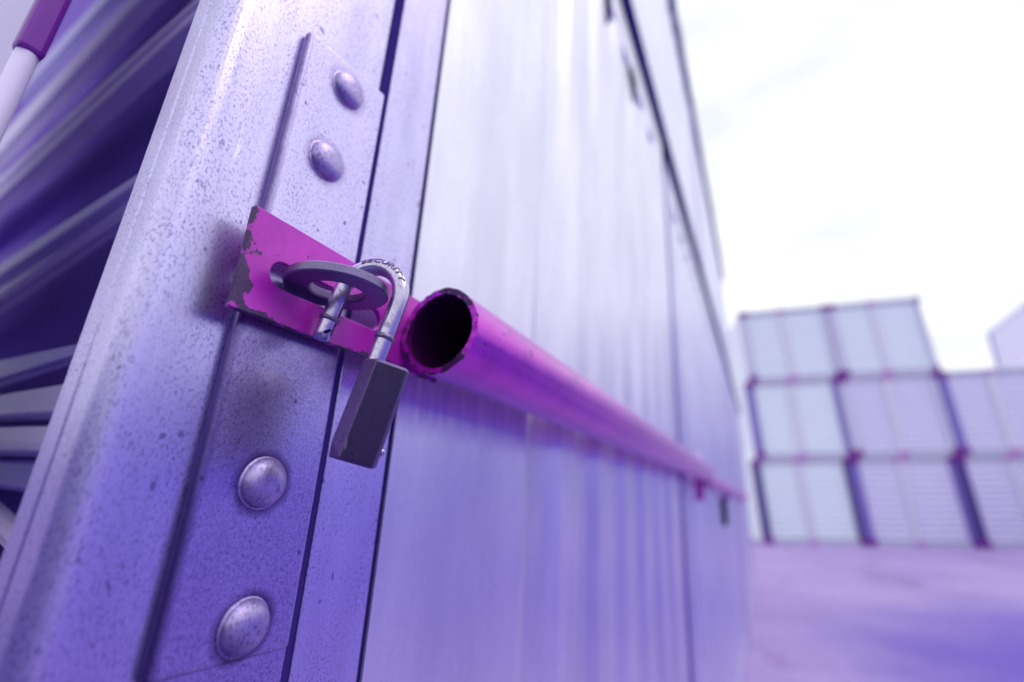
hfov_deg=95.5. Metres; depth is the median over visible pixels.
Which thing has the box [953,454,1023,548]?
stacked container
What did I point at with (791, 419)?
stacked container
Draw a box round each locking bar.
[225,205,714,500]
[703,477,748,500]
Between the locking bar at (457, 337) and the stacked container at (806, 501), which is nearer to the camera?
the locking bar at (457, 337)
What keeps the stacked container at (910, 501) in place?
on the ground
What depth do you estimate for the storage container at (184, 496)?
0.35 m
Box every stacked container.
[727,305,840,392]
[736,377,852,461]
[744,457,866,545]
[825,296,940,376]
[836,372,959,457]
[847,455,979,547]
[936,367,1023,455]
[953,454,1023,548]
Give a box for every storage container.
[0,0,690,681]
[632,0,701,263]
[662,138,747,681]
[690,94,730,373]
[724,359,754,640]
[987,302,1023,367]
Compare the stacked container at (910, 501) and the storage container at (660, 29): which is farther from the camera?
the stacked container at (910, 501)
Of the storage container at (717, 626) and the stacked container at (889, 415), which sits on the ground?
the storage container at (717, 626)
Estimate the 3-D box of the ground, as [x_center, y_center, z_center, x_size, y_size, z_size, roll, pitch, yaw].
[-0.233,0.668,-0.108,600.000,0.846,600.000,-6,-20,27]
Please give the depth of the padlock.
0.22 m
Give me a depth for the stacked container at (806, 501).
13.77 m
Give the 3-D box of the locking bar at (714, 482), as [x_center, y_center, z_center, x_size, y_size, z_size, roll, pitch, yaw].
[1.773,1.216,3.672,0.060,0.077,4.700,-6,-20,27]
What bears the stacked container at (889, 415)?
on the stacked container at (910, 501)
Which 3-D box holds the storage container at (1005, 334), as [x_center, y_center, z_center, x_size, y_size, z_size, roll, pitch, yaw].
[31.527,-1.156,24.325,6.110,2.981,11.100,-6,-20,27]
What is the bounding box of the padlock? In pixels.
[313,259,409,468]
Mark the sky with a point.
(854, 150)
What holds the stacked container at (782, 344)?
on the stacked container at (791, 419)
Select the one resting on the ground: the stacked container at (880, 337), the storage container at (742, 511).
the storage container at (742, 511)
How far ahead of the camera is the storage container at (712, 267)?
5.41 m
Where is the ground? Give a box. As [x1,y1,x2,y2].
[744,538,1023,681]
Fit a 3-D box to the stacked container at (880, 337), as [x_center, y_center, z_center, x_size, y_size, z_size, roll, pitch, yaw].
[12.241,0.737,17.196,2.600,2.409,5.850,-5,-19,14]
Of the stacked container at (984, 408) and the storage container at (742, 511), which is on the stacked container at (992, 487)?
the stacked container at (984, 408)
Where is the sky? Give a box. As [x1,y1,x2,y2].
[676,0,1023,370]

